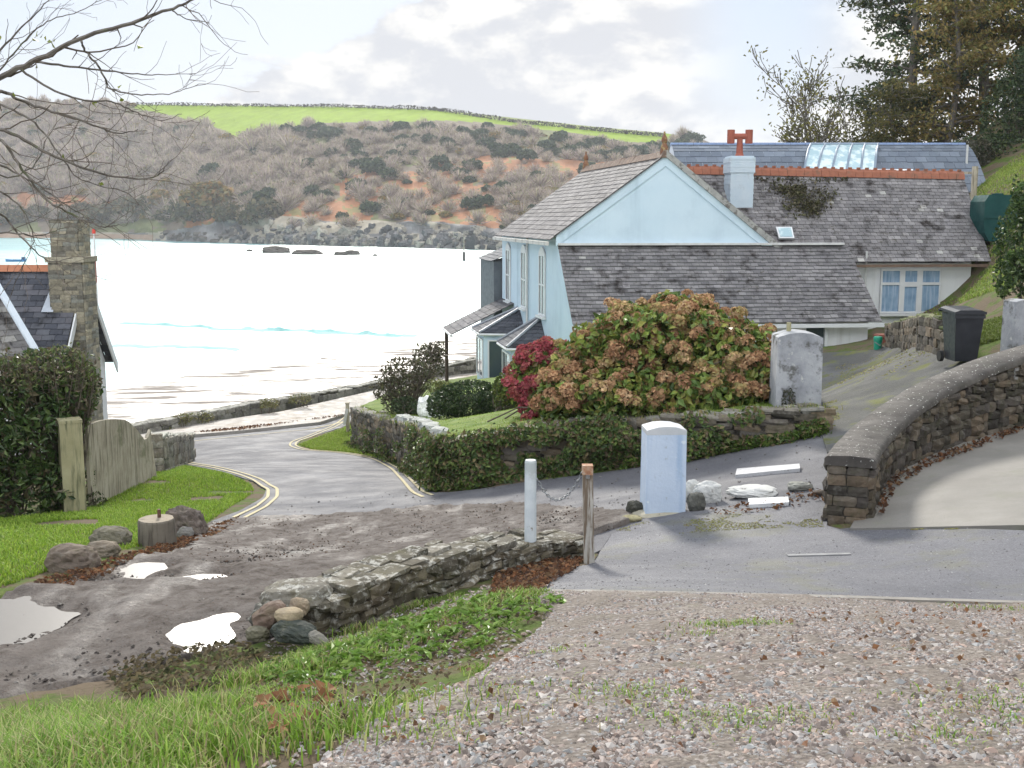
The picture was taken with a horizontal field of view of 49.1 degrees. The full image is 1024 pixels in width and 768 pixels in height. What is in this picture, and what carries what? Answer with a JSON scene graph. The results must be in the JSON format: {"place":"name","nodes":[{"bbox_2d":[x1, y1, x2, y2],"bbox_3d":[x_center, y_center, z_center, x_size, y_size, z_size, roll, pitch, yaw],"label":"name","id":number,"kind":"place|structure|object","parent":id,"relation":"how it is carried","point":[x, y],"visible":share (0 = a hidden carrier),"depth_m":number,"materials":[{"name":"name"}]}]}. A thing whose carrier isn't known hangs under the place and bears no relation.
{"place":"outdoors","nodes":[
{"label":"outdoors","id":0,"kind":"place"},
{"bbox_2d":[0,238,501,388],"bbox_3d":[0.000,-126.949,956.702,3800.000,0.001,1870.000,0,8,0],"label":"sea","id":1,"kind":"structure","parent":0,"point":[426,293],"depth_m":185.10,"materials":[{"name":"liquid"}]},
{"bbox_2d":[112,344,240,350],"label":"wave","id":2,"kind":"object","parent":1,"relation":"on","point":[180,346],"visible":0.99,"depth_m":115.97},
{"bbox_2d":[119,322,264,331],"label":"wave","id":3,"kind":"object","parent":1,"relation":"on","point":[184,326],"visible":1,"depth_m":137.24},
{"bbox_2d":[262,246,290,252],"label":"sea rock","id":4,"kind":"object","parent":1,"relation":"in","point":[273,249],"visible":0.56,"depth_m":445.47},
{"bbox_2d":[243,326,335,333],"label":"wave","id":5,"kind":"object","parent":1,"relation":"on","point":[281,329],"visible":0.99,"depth_m":132.52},
{"bbox_2d":[315,329,417,336],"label":"wave","id":6,"kind":"object","parent":1,"relation":"on","point":[366,332],"visible":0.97,"depth_m":128.26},
{"bbox_2d":[106,334,476,422],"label":"beach","id":7,"kind":"structure","parent":0,"point":[167,397],"depth_m":89.48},
{"bbox_2d":[141,373,476,437],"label":"pavement","id":8,"kind":"structure","parent":0,"point":[331,408],"depth_m":42.81,"materials":[{"name":"concrete"}]},
{"bbox_2d":[0,103,709,249],"bbox_3d":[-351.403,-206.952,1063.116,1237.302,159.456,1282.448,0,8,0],"label":"hill","id":9,"kind":"structure","parent":0,"point":[232,120],"depth_m":762.35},
{"bbox_2d":[4,206,33,223],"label":"shore tree","id":10,"kind":"object","parent":9,"relation":"on","point":[17,214],"visible":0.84,"depth_m":831.57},
{"bbox_2d":[84,204,114,224],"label":"shore tree","id":11,"kind":"object","parent":9,"relation":"on","point":[101,212],"visible":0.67,"depth_m":798.95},
{"bbox_2d":[124,195,148,216],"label":"shore tree","id":12,"kind":"object","parent":9,"relation":"on","point":[137,212],"visible":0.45,"depth_m":755.77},
{"bbox_2d":[147,189,174,205],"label":"tree","id":13,"kind":"object","parent":9,"relation":"on","point":[155,194],"visible":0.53,"depth_m":743.32,"materials":[{"name":"beige plant"}]},
{"bbox_2d":[166,200,203,223],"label":"shore tree","id":14,"kind":"object","parent":9,"relation":"on","point":[180,211],"visible":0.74,"depth_m":677.42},
{"bbox_2d":[178,180,235,208],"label":"tree","id":15,"kind":"object","parent":9,"relation":"on","point":[208,196],"visible":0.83,"depth_m":682.74,"materials":[{"name":"grey plant"}]},
{"bbox_2d":[211,201,245,221],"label":"shore tree","id":16,"kind":"object","parent":9,"relation":"on","point":[219,213],"visible":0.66,"depth_m":648.22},
{"bbox_2d":[236,207,261,225],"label":"shore tree","id":17,"kind":"object","parent":9,"relation":"on","point":[240,220],"visible":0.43,"depth_m":633.20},
{"bbox_2d":[243,197,284,219],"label":"shore tree","id":18,"kind":"object","parent":9,"relation":"on","point":[257,206],"visible":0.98,"depth_m":624.71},
{"bbox_2d":[251,187,277,201],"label":"tree","id":19,"kind":"object","parent":9,"relation":"on","point":[267,192],"visible":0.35,"depth_m":650.29,"materials":[{"name":"grey plant"}]},
{"bbox_2d":[129,102,442,110],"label":"field hedge","id":20,"kind":"object","parent":9,"relation":"on","point":[304,105],"visible":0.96,"depth_m":944.34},
{"bbox_2d":[302,196,323,212],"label":"bare bush","id":21,"kind":"object","parent":9,"relation":"on","point":[312,205],"visible":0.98,"depth_m":617.08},
{"bbox_2d":[159,218,501,249],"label":"shore rocks","id":22,"kind":"object","parent":9,"relation":"on","point":[471,241],"visible":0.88,"depth_m":562.09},
{"bbox_2d":[0,93,705,228],"bbox_3d":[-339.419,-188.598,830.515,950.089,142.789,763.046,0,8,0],"label":"hillside wood","id":23,"kind":"object","parent":9,"relation":"on","point":[246,175],"visible":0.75,"depth_m":790.45,"materials":[{"name":"plant"}]},
{"bbox_2d":[412,197,435,214],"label":"bare bush","id":24,"kind":"object","parent":9,"relation":"on","point":[420,208],"visible":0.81,"depth_m":563.77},
{"bbox_2d":[435,196,461,211],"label":"bare bush","id":25,"kind":"object","parent":9,"relation":"on","point":[450,207],"visible":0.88,"depth_m":558.17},
{"bbox_2d":[463,209,492,224],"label":"bare bush","id":26,"kind":"object","parent":9,"relation":"on","point":[478,217],"visible":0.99,"depth_m":518.46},
{"bbox_2d":[516,148,537,159],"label":"gorse bush","id":27,"kind":"object","parent":9,"relation":"on","point":[527,153],"visible":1,"depth_m":665.85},
{"bbox_2d":[430,107,663,136],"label":"field hedge","id":28,"kind":"object","parent":9,"relation":"on","point":[569,126],"visible":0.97,"depth_m":812.63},
{"bbox_2d":[187,415,826,571],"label":"road","id":29,"kind":"structure","parent":0,"point":[303,481],"depth_m":19.13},
{"bbox_2d":[188,417,433,516],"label":"yellow road lines","id":30,"kind":"object","parent":29,"relation":"on","point":[277,489],"visible":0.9,"depth_m":23.51,"materials":[{"name":"paint"}]},
{"bbox_2d":[687,492,705,510],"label":"boulder","id":31,"kind":"object","parent":29,"relation":"on","point":[696,501],"visible":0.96,"depth_m":12.84,"materials":[{"name":"stone"}]},
{"bbox_2d":[693,480,721,502],"bbox_3d":[2.333,1.296,13.373,0.352,0.296,0.263,0,8,0],"label":"boulder","id":32,"kind":"object","parent":29,"relation":"on","point":[711,491],"visible":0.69,"depth_m":13.27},
{"bbox_2d":[725,484,777,498],"bbox_3d":[2.869,1.292,13.430,0.622,0.143,0.436,0,8,0],"label":"boulder","id":33,"kind":"object","parent":29,"relation":"on","point":[746,491],"visible":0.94,"depth_m":13.30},
{"bbox_2d":[748,497,788,507],"bbox_3d":[2.946,1.370,12.864,0.450,0.127,0.347,2,8,10],"label":"cover slab","id":34,"kind":"object","parent":29,"relation":"on","point":[758,503],"depth_m":12.76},
{"bbox_2d":[787,481,813,491],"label":"boulder","id":35,"kind":"object","parent":29,"relation":"on","point":[798,486],"visible":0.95,"depth_m":13.38,"materials":[{"name":"stone"}]},
{"bbox_2d":[0,0,1021,142],"label":"sky","id":36,"kind":"structure","parent":0,"point":[661,66],"materials":[{"name":"white"}]},
{"bbox_2d":[0,108,1023,767],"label":"ground","id":37,"kind":"structure","parent":0,"point":[990,304],"depth_m":7.60,"materials":[{"name":"plant"}]},
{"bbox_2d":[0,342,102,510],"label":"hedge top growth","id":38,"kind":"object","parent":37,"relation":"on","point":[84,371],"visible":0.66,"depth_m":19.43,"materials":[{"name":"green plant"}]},
{"bbox_2d":[0,344,104,516],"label":"laurel hedge","id":39,"kind":"object","parent":37,"relation":"on","point":[18,470],"visible":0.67,"depth_m":18.92,"materials":[{"name":"green plant"}]},
{"bbox_2d":[0,220,117,470],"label":"stone cottage","id":40,"kind":"structure","parent":37,"relation":"on","point":[58,313],"depth_m":30.14,"materials":[{"name":"stone"}]},
{"bbox_2d":[56,416,86,512],"bbox_3d":[-7.515,1.495,19.132,0.376,1.822,0.376,-5,9,-28],"label":"gate post","id":41,"kind":"object","parent":37,"relation":"on","point":[71,452],"visible":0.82,"depth_m":18.96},
{"bbox_2d":[44,543,101,573],"bbox_3d":[-4.464,1.803,11.395,0.549,0.350,0.384,0,8,0],"label":"boulder","id":42,"kind":"object","parent":37,"relation":"on","point":[62,558],"visible":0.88,"depth_m":11.27,"materials":[{"name":"stone"}]},
{"bbox_2d":[87,540,121,557],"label":"boulder","id":43,"kind":"object","parent":37,"relation":"on","point":[105,548],"visible":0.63,"depth_m":12.32,"materials":[{"name":"stone"}]},
{"bbox_2d":[88,525,132,544],"bbox_3d":[-4.782,1.835,13.356,0.499,0.297,0.366,0,8,0],"label":"boulder","id":44,"kind":"object","parent":37,"relation":"on","point":[119,534],"visible":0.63,"depth_m":13.24,"materials":[{"name":"stone"}]},
{"bbox_2d":[84,419,152,506],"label":"wooden gate","id":45,"kind":"structure","parent":37,"relation":"on","point":[119,456],"depth_m":21.19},
{"bbox_2d":[85,468,107,506],"bbox_3d":[-7.528,1.839,19.963,0.679,0.914,0.495,-1,8,-8],"label":"ivy clump","id":46,"kind":"object","parent":45,"relation":"attached to","point":[99,499],"visible":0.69,"depth_m":19.92,"materials":[{"name":"green plant"}]},
{"bbox_2d":[0,465,253,586],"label":"verge grass","id":47,"kind":"structure","parent":37,"relation":"on","point":[38,538],"depth_m":18.02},
{"bbox_2d":[0,0,267,370],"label":"bare tree","id":48,"kind":"object","parent":37,"relation":"on","point":[12,71],"visible":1,"depth_m":7.92,"materials":[{"name":"brown plant"}]},
{"bbox_2d":[137,509,176,546],"bbox_3d":[-4.279,1.774,13.498,0.451,0.518,0.446,0,8,0],"label":"log stump","id":49,"kind":"object","parent":37,"relation":"on","point":[153,529],"visible":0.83,"depth_m":13.34,"materials":[{"name":"wood"}]},
{"bbox_2d":[145,431,195,471],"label":"stone wall","id":50,"kind":"structure","parent":37,"relation":"on","point":[172,449],"depth_m":26.10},
{"bbox_2d":[165,505,208,534],"bbox_3d":[-4.371,1.921,15.036,0.578,0.594,0.369,0,8,0],"label":"boulder","id":51,"kind":"object","parent":37,"relation":"on","point":[183,515],"visible":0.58,"depth_m":14.89,"materials":[{"name":"stone"}]},
{"bbox_2d":[245,625,269,641],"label":"loose stone","id":52,"kind":"object","parent":37,"relation":"on","point":[256,633],"visible":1,"depth_m":7.89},
{"bbox_2d":[251,600,285,630],"bbox_3d":[-1.738,1.677,8.075,0.278,0.228,0.211,0,8,0],"label":"loose stone","id":53,"kind":"object","parent":37,"relation":"on","point":[263,615],"visible":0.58,"depth_m":8.00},
{"bbox_2d":[270,620,316,645],"bbox_3d":[-1.525,1.742,7.835,0.325,0.183,0.250,0,8,0],"label":"loose stone","id":54,"kind":"object","parent":37,"relation":"on","point":[296,632],"visible":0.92,"depth_m":7.75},
{"bbox_2d":[274,607,303,621],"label":"loose stone","id":55,"kind":"object","parent":54,"relation":"on","point":[290,613],"visible":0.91,"depth_m":7.87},
{"bbox_2d":[289,597,309,615],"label":"loose stone","id":56,"kind":"object","parent":37,"relation":"on","point":[303,604],"visible":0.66,"depth_m":8.08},
{"bbox_2d":[131,357,475,433],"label":"sea wall","id":57,"kind":"structure","parent":37,"relation":"on","point":[456,367],"depth_m":45.70,"materials":[{"name":"stone"}]},
{"bbox_2d":[0,584,630,767],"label":"bank grass","id":58,"kind":"structure","parent":37,"relation":"on","point":[79,734],"depth_m":4.27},
{"bbox_2d":[0,500,631,698],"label":"muddy lane","id":59,"kind":"structure","parent":37,"relation":"on","point":[143,610],"depth_m":10.69,"materials":[{"name":"soil"}]},
{"bbox_2d":[0,596,79,644],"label":"puddle","id":60,"kind":"object","parent":59,"relation":"on","point":[16,623],"visible":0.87,"depth_m":9.39,"materials":[{"name":"grey liquid"}]},
{"bbox_2d":[119,562,167,578],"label":"puddle","id":61,"kind":"object","parent":59,"relation":"on","point":[142,570],"visible":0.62,"depth_m":11.54,"materials":[{"name":"grey liquid"}]},
{"bbox_2d":[165,613,240,652],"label":"puddle","id":62,"kind":"object","parent":59,"relation":"on","point":[210,630],"visible":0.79,"depth_m":8.76,"materials":[{"name":"grey liquid"}]},
{"bbox_2d":[308,630,328,646],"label":"loose stone","id":63,"kind":"object","parent":37,"relation":"on","point":[314,636],"visible":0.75,"depth_m":7.74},
{"bbox_2d":[253,592,565,688],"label":"weeds","id":64,"kind":"object","parent":37,"relation":"on","point":[427,617],"visible":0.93,"depth_m":6.81,"materials":[{"name":"green plant"}]},
{"bbox_2d":[302,528,582,638],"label":"rubble wall","id":65,"kind":"structure","parent":37,"relation":"on","point":[373,587],"depth_m":9.27,"materials":[{"name":"stone"}]},
{"bbox_2d":[259,577,333,611],"bbox_3d":[-1.627,1.588,8.469,0.552,0.196,0.491,0,8,0],"label":"end stone","id":66,"kind":"object","parent":65,"relation":"on","point":[315,592],"visible":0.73,"depth_m":8.34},
{"bbox_2d":[3,439,1023,767],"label":"gravel","id":67,"kind":"structure","parent":37,"relation":"on","point":[661,737],"depth_m":4.15,"materials":[{"name":"gravel"}]},
{"bbox_2d":[34,414,1023,752],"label":"fallen leaves","id":68,"kind":"object","parent":37,"relation":"on","point":[530,574],"visible":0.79,"depth_m":7.62,"materials":[{"name":"brown plant"}]},
{"bbox_2d":[524,459,536,542],"bbox_3d":[0.178,1.321,10.759,0.116,1.214,0.116,0,8,0],"label":"white post","id":69,"kind":"object","parent":37,"relation":"on","point":[530,522],"visible":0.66,"depth_m":10.69,"materials":[{"name":"paint"}]},
{"bbox_2d":[299,400,771,457],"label":"corner grass","id":70,"kind":"structure","parent":37,"relation":"on","point":[336,438],"depth_m":33.04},
{"bbox_2d":[341,403,835,491],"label":"retaining wall","id":71,"kind":"structure","parent":37,"relation":"on","point":[486,457],"depth_m":18.60,"materials":[{"name":"plant"}]},
{"bbox_2d":[355,402,842,438],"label":"wall top grass","id":72,"kind":"structure","parent":71,"relation":"on","point":[635,416],"depth_m":18.59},
{"bbox_2d":[582,464,594,563],"bbox_3d":[0.730,1.345,10.685,0.132,1.166,0.139,0,8,0],"label":"old post","id":73,"kind":"object","parent":37,"relation":"on","point":[588,516],"visible":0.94,"depth_m":10.64,"materials":[{"name":"brown wood"}]},
{"bbox_2d":[631,421,686,517],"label":"gate pillar","id":74,"kind":"structure","parent":37,"relation":"on","point":[663,470],"depth_m":12.81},
{"bbox_2d":[324,590,1023,767],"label":"gravel drive","id":75,"kind":"structure","parent":37,"relation":"on","point":[934,675],"depth_m":4.66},
{"bbox_2d":[332,601,1023,752],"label":"gravel weeds","id":76,"kind":"object","parent":75,"relation":"on","point":[707,621],"visible":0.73,"depth_m":3.97,"materials":[{"name":"green plant"}]},
{"bbox_2d":[441,130,990,381],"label":"seaside house","id":77,"kind":"structure","parent":37,"relation":"on","point":[799,247],"depth_m":37.10,"materials":[{"name":"stone"}]},
{"bbox_2d":[503,249,510,302],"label":"window","id":78,"kind":"structure","parent":77,"relation":"in","point":[507,251],"depth_m":45.18,"materials":[{"name":"white paint"}]},
{"bbox_2d":[518,251,525,310],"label":"window","id":79,"kind":"structure","parent":77,"relation":"in","point":[523,254],"depth_m":41.74,"materials":[{"name":"white paint"}]},
{"bbox_2d":[535,254,545,319],"bbox_3d":[0.982,-3.346,38.346,0.140,2.190,1.210,-1,8,-10],"label":"window","id":80,"kind":"structure","parent":77,"relation":"in","point":[541,314],"depth_m":38.30,"materials":[{"name":"white paint"}]},
{"bbox_2d":[879,269,941,315],"bbox_3d":[13.238,-3.034,37.176,2.200,1.556,0.140,0,8,-3],"label":"window","id":81,"kind":"structure","parent":77,"relation":"in","point":[903,292],"depth_m":37.20,"materials":[{"name":"white paint"}]},
{"bbox_2d":[545,497,1023,600],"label":"forecourt","id":82,"kind":"structure","parent":37,"relation":"on","point":[1008,579],"depth_m":10.11,"materials":[{"name":"asphalt"}]},
{"bbox_2d":[552,589,1023,603],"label":"edging kerb","id":83,"kind":"structure","parent":37,"relation":"on","point":[940,600],"depth_m":7.79,"materials":[{"name":"concrete"}]},
{"bbox_2d":[769,322,822,406],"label":"stone gate pillar","id":84,"kind":"structure","parent":37,"relation":"on","point":[796,361],"depth_m":17.56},
{"bbox_2d":[669,143,985,255],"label":"slate roofed building","id":85,"kind":"structure","parent":37,"relation":"on","point":[929,156],"depth_m":44.62,"materials":[{"name":"grey stone"}]},
{"bbox_2d":[743,41,915,142],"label":"half bare tree","id":86,"kind":"object","parent":37,"relation":"on","point":[831,127],"visible":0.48,"depth_m":58.03,"materials":[{"name":"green plant"}]},
{"bbox_2d":[845,72,938,142],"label":"bushy tree","id":87,"kind":"object","parent":37,"relation":"on","point":[905,95],"visible":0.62,"depth_m":54.08,"materials":[{"name":"green plant"}]},
{"bbox_2d":[821,346,963,453],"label":"house drive","id":88,"kind":"structure","parent":37,"relation":"on","point":[868,394],"depth_m":20.55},
{"bbox_2d":[270,349,970,658],"bbox_3d":[5.559,0.726,18.450,4.598,1.878,25.781,4,9,25],"label":"moss","id":89,"kind":"object","parent":88,"relation":"on","point":[834,416],"visible":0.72,"depth_m":12.27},
{"bbox_2d":[937,306,986,360],"bbox_3d":[7.787,-0.850,19.434,0.560,0.974,0.765,0,8,0],"label":"wheelie bin","id":90,"kind":"object","parent":88,"relation":"on","point":[962,328],"visible":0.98,"depth_m":19.16,"materials":[{"name":"black plastic"}]},
{"bbox_2d":[795,0,1023,142],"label":"evergreen tree","id":91,"kind":"object","parent":37,"relation":"on","point":[902,26],"visible":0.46,"depth_m":58.42,"materials":[{"name":"green plant"}]},
{"bbox_2d":[884,312,944,357],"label":"bank wall","id":92,"kind":"structure","parent":37,"relation":"on","point":[922,332],"depth_m":22.46,"materials":[{"name":"stone"}]},
{"bbox_2d":[820,345,1023,524],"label":"curved wall","id":93,"kind":"structure","parent":37,"relation":"on","point":[868,457],"depth_m":14.19,"materials":[{"name":"stone"}]},
{"bbox_2d":[850,426,1023,529],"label":"concrete drive","id":94,"kind":"structure","parent":37,"relation":"on","point":[980,487],"depth_m":12.13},
{"bbox_2d":[862,0,1023,142],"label":"yellowing tree","id":95,"kind":"object","parent":37,"relation":"on","point":[949,10],"visible":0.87,"depth_m":54.10,"materials":[{"name":"green plant"}]},
{"bbox_2d":[883,0,1023,141],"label":"autumn tree","id":96,"kind":"object","parent":37,"relation":"on","point":[1007,5],"visible":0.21,"depth_m":57.52,"materials":[{"name":"green plant"}]},
{"bbox_2d":[964,166,977,199],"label":"rail fence","id":97,"kind":"object","parent":37,"relation":"on","point":[974,178],"visible":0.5,"depth_m":40.82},
{"bbox_2d":[925,153,1023,345],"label":"hillside grass","id":98,"kind":"structure","parent":37,"relation":"on","point":[991,332],"depth_m":33.99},
{"bbox_2d":[961,138,996,165],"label":"brown hedge","id":99,"kind":"object","parent":37,"relation":"on","point":[971,143],"visible":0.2,"depth_m":47.48,"materials":[{"name":"green plant"}]},
{"bbox_2d":[952,46,1023,161],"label":"evergreen tree","id":100,"kind":"object","parent":37,"relation":"on","point":[1007,121],"visible":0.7,"depth_m":48.43,"materials":[{"name":"green plant"}]},
{"bbox_2d":[959,0,1023,86],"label":"autumn tree","id":101,"kind":"object","parent":37,"relation":"on","point":[1019,42],"visible":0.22,"depth_m":57.37,"materials":[{"name":"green plant"}]},
{"bbox_2d":[970,193,1020,240],"bbox_3d":[16.373,-5.646,37.882,1.327,1.603,1.260,0,8,0],"label":"oil tank","id":102,"kind":"object","parent":37,"relation":"on","point":[986,211],"visible":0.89,"depth_m":37.33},
{"bbox_2d":[991,174,1023,299],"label":"broadleaf bush","id":103,"kind":"object","parent":37,"relation":"on","point":[1009,264],"visible":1,"depth_m":22.64,"materials":[{"name":"green plant"}]},
{"bbox_2d":[1000,298,1023,350],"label":"stone gate pillar","id":104,"kind":"structure","parent":37,"relation":"on","point":[1012,333],"depth_m":18.51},
{"bbox_2d":[362,375,772,436],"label":"garden lawn","id":105,"kind":"structure","parent":0,"point":[376,405],"depth_m":22.11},
{"bbox_2d":[391,396,417,414],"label":"shrub","id":106,"kind":"object","parent":105,"relation":"on","point":[401,403],"visible":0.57,"depth_m":29.23,"materials":[{"name":"green plant"}]},
{"bbox_2d":[369,341,448,414],"bbox_3d":[-2.583,-0.146,30.616,1.722,1.926,2.544,8,12,44],"label":"straggly shrub","id":107,"kind":"object","parent":105,"relation":"on","point":[435,355],"visible":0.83,"depth_m":30.34,"materials":[{"name":"green plant"}]},
{"bbox_2d":[417,395,432,416],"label":"rockery stone","id":108,"kind":"object","parent":105,"relation":"on","point":[421,409],"visible":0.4,"depth_m":28.25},
{"bbox_2d":[425,377,453,403],"bbox_3d":[-1.788,0.290,29.865,1.102,0.979,0.749,0,8,0],"label":"wild grass tuft","id":109,"kind":"object","parent":105,"relation":"on","point":[437,385],"visible":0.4,"depth_m":29.73,"materials":[{"name":"green plant"}]},
{"bbox_2d":[425,378,514,418],"bbox_3d":[-0.970,0.374,26.835,2.239,1.046,1.750,0,8,0],"label":"evergreen shrub","id":110,"kind":"object","parent":105,"relation":"on","point":[461,402],"visible":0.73,"depth_m":26.41,"materials":[{"name":"green plant"}]},
{"bbox_2d":[490,372,513,411],"bbox_3d":[-0.144,0.232,24.804,0.677,0.998,0.664,0,8,0],"label":"leafy plant","id":111,"kind":"object","parent":105,"relation":"on","point":[499,397],"visible":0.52,"depth_m":24.67,"materials":[{"name":"green plant"}]},
{"bbox_2d":[487,335,567,421],"bbox_3d":[0.502,-0.057,21.047,1.624,1.595,2.339,2,9,15],"label":"hydrangea","id":112,"kind":"object","parent":105,"relation":"on","point":[520,370],"visible":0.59,"depth_m":20.95,"materials":[{"name":"red plant"}]},
{"bbox_2d":[527,289,776,419],"bbox_3d":[2.537,-0.477,19.462,4.547,2.274,3.324,0,8,0],"label":"hydrangea","id":113,"kind":"object","parent":105,"relation":"on","point":[668,351],"visible":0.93,"depth_m":18.67,"materials":[{"name":"green plant"}]},
{"bbox_2d":[735,464,799,477],"bbox_3d":[3.462,1.178,15.184,1.015,0.290,0.548,4,9,28],"label":"cover slab","id":114,"kind":"object","parent":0,"point":[762,470],"depth_m":15.03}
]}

